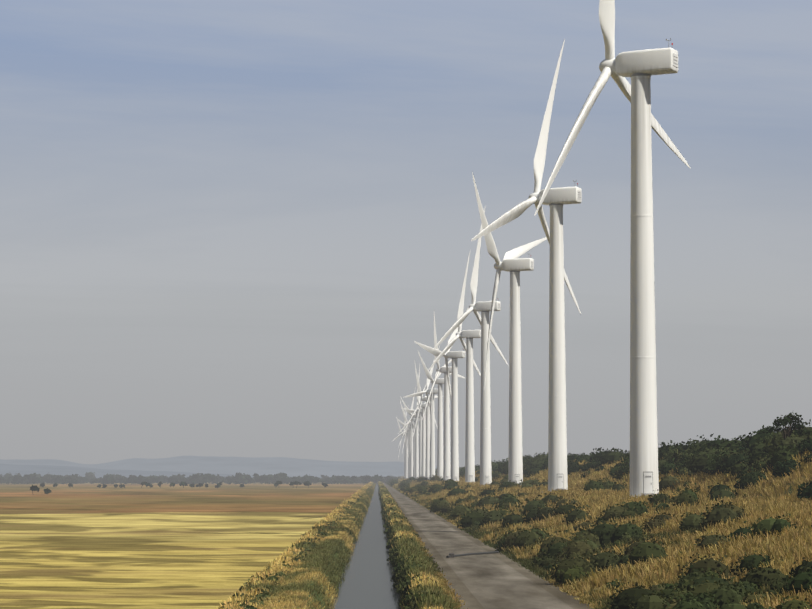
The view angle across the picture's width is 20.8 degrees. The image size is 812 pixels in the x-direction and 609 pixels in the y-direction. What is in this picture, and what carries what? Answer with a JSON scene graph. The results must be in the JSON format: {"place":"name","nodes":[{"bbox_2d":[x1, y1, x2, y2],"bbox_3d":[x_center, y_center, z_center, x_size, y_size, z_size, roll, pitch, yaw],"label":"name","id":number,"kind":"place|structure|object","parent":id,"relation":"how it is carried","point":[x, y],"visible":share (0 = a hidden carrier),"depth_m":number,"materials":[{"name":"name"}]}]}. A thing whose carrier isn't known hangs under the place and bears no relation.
{"place":"outdoors","nodes":[
{"label":"outdoors","id":0,"kind":"place"},
{"bbox_2d":[0,464,321,477],"bbox_3d":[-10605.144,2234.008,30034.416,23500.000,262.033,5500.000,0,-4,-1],"label":"hills","id":1,"kind":"structure","parent":0,"point":[23,470],"depth_m":29021.97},
{"bbox_2d":[0,456,450,476],"bbox_3d":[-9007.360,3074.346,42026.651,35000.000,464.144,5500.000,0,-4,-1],"label":"hills","id":2,"kind":"structure","parent":0,"point":[290,467],"depth_m":40912.44,"materials":[{"name":"grey"}]},
{"bbox_2d":[330,484,400,608],"bbox_3d":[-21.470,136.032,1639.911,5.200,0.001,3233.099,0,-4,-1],"label":"ditch water","id":3,"kind":"structure","parent":0,"point":[367,583],"depth_m":169.85,"materials":[{"name":"grey liquid"}]},
{"bbox_2d":[0,469,811,608],"bbox_3d":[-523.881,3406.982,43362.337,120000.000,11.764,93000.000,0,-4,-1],"label":"terrain","id":4,"kind":"structure","parent":0,"point":[111,546],"depth_m":229.34,"materials":[{"name":"yellow plant"}]},
{"bbox_2d":[0,472,396,494],"bbox_3d":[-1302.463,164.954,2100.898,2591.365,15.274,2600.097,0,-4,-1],"label":"tree line","id":5,"kind":"object","parent":4,"relation":"on","point":[201,479],"visible":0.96,"depth_m":2372.77,"materials":[{"name":"green plant"}]},
{"bbox_2d":[218,484,444,608],"bbox_3d":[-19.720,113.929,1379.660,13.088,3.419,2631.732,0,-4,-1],"label":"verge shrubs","id":6,"kind":"object","parent":4,"relation":"on","point":[398,563],"visible":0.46,"depth_m":138.41,"materials":[{"name":"green plant"}]},
{"bbox_2d":[393,412,407,477],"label":"wind turbine","id":7,"kind":"object","parent":4,"relation":"on","point":[406,462],"visible":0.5,"depth_m":2080.91,"materials":[{"name":"white metal"}]},
{"bbox_2d":[397,420,405,477],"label":"wind turbine","id":8,"kind":"object","parent":4,"relation":"on","point":[404,448],"visible":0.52,"depth_m":2190.95,"materials":[{"name":"white metal"}]},
{"bbox_2d":[397,418,413,477],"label":"wind turbine","id":9,"kind":"object","parent":4,"relation":"on","point":[403,424],"visible":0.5,"depth_m":1865.71,"materials":[{"name":"white metal"}]},
{"bbox_2d":[398,413,413,477],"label":"wind turbine","id":10,"kind":"object","parent":4,"relation":"on","point":[408,444],"visible":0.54,"depth_m":1973.95,"materials":[{"name":"white metal"}]},
{"bbox_2d":[400,401,413,476],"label":"wind turbine","id":11,"kind":"object","parent":4,"relation":"on","point":[411,458],"visible":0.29,"depth_m":1752.10,"materials":[{"name":"white metal"}]},
{"bbox_2d":[398,387,418,477],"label":"wind turbine","id":12,"kind":"object","parent":4,"relation":"on","point":[414,438],"visible":0.54,"depth_m":1647.01,"materials":[{"name":"white metal"}]},
{"bbox_2d":[400,396,425,478],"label":"wind turbine","id":13,"kind":"object","parent":4,"relation":"on","point":[416,454],"visible":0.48,"depth_m":1535.28,"materials":[{"name":"white metal"}]},
{"bbox_2d":[216,481,610,608],"bbox_3d":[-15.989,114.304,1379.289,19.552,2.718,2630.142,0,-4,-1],"label":"verge grass","id":14,"kind":"structure","parent":4,"relation":"on","point":[328,545],"depth_m":144.77,"materials":[{"name":"green plant"}]},
{"bbox_2d":[401,385,425,476],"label":"wind turbine","id":15,"kind":"object","parent":4,"relation":"on","point":[420,433],"visible":0.54,"depth_m":1429.98,"materials":[{"name":"white metal"}]},
{"bbox_2d":[403,366,425,476],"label":"wind turbine","id":16,"kind":"object","parent":4,"relation":"on","point":[423,406],"visible":0.79,"depth_m":1318.99,"materials":[{"name":"white metal"}]},
{"bbox_2d":[403,346,439,479],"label":"wind turbine","id":17,"kind":"object","parent":4,"relation":"on","point":[432,447],"visible":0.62,"depth_m":1099.60,"materials":[{"name":"white metal"}]},
{"bbox_2d":[412,360,437,478],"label":"wind turbine","id":18,"kind":"object","parent":4,"relation":"on","point":[427,458],"visible":0.71,"depth_m":1209.49,"materials":[{"name":"white metal"}]},
{"bbox_2d":[418,351,451,478],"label":"wind turbine","id":19,"kind":"object","parent":4,"relation":"on","point":[440,382],"visible":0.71,"depth_m":992.19,"materials":[{"name":"white metal"}]},
{"bbox_2d":[414,307,468,480],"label":"wind turbine","id":20,"kind":"object","parent":4,"relation":"on","point":[453,385],"visible":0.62,"depth_m":771.02,"materials":[{"name":"white metal"}]},
{"bbox_2d":[421,312,465,479],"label":"wind turbine","id":21,"kind":"object","parent":4,"relation":"on","point":[446,467],"visible":0.75,"depth_m":883.79,"materials":[{"name":"white metal"}]},
{"bbox_2d":[429,253,480,482],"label":"wind turbine","id":22,"kind":"object","parent":4,"relation":"on","point":[469,335],"visible":0.81,"depth_m":665.69,"materials":[{"name":"white metal"}]},
{"bbox_2d":[432,206,508,484],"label":"wind turbine","id":23,"kind":"object","parent":4,"relation":"on","point":[482,307],"visible":0.83,"depth_m":554.05,"materials":[{"name":"white metal"}]},
{"bbox_2d":[472,172,546,483],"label":"wind turbine","id":24,"kind":"object","parent":4,"relation":"on","point":[513,263],"visible":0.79,"depth_m":448.50,"materials":[{"name":"white metal"}]},
{"bbox_2d":[471,39,581,491],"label":"wind turbine","id":25,"kind":"object","parent":4,"relation":"on","point":[556,199],"visible":0.83,"depth_m":337.49,"materials":[{"name":"white metal"}]},
{"bbox_2d":[384,419,811,608],"bbox_3d":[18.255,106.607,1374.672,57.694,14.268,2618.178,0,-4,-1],"label":"slope shrubs","id":26,"kind":"object","parent":4,"relation":"on","point":[702,584],"visible":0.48,"depth_m":170.60,"materials":[{"name":"green plant"}]},
{"bbox_2d":[389,448,811,608],"bbox_3d":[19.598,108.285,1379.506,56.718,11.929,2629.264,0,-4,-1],"label":"slope grass","id":27,"kind":"structure","parent":4,"relation":"on","point":[774,547],"depth_m":152.64,"materials":[{"name":"yellow plant"}]},
{"bbox_2d":[534,0,689,497],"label":"wind turbine","id":28,"kind":"object","parent":4,"relation":"on","point":[639,67],"visible":0.96,"depth_m":228.29,"materials":[{"name":"white metal"}]},
{"bbox_2d":[594,412,811,498],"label":"bushes","id":29,"kind":"object","parent":4,"relation":"on","point":[780,470],"visible":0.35,"depth_m":193.21,"materials":[{"name":"green plant"}]},
{"bbox_2d":[0,0,811,466],"label":"sky","id":30,"kind":"structure","parent":0,"point":[229,228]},
{"bbox_2d":[383,483,591,608],"bbox_3d":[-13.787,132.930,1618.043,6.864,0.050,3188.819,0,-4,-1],"label":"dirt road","id":31,"kind":"structure","parent":0,"point":[493,581],"depth_m":136.93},
{"bbox_2d":[446,551,498,557],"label":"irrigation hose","id":32,"kind":"object","parent":31,"relation":"on","point":[479,553],"visible":0.77,"depth_m":168.34,"materials":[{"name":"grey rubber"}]}
]}

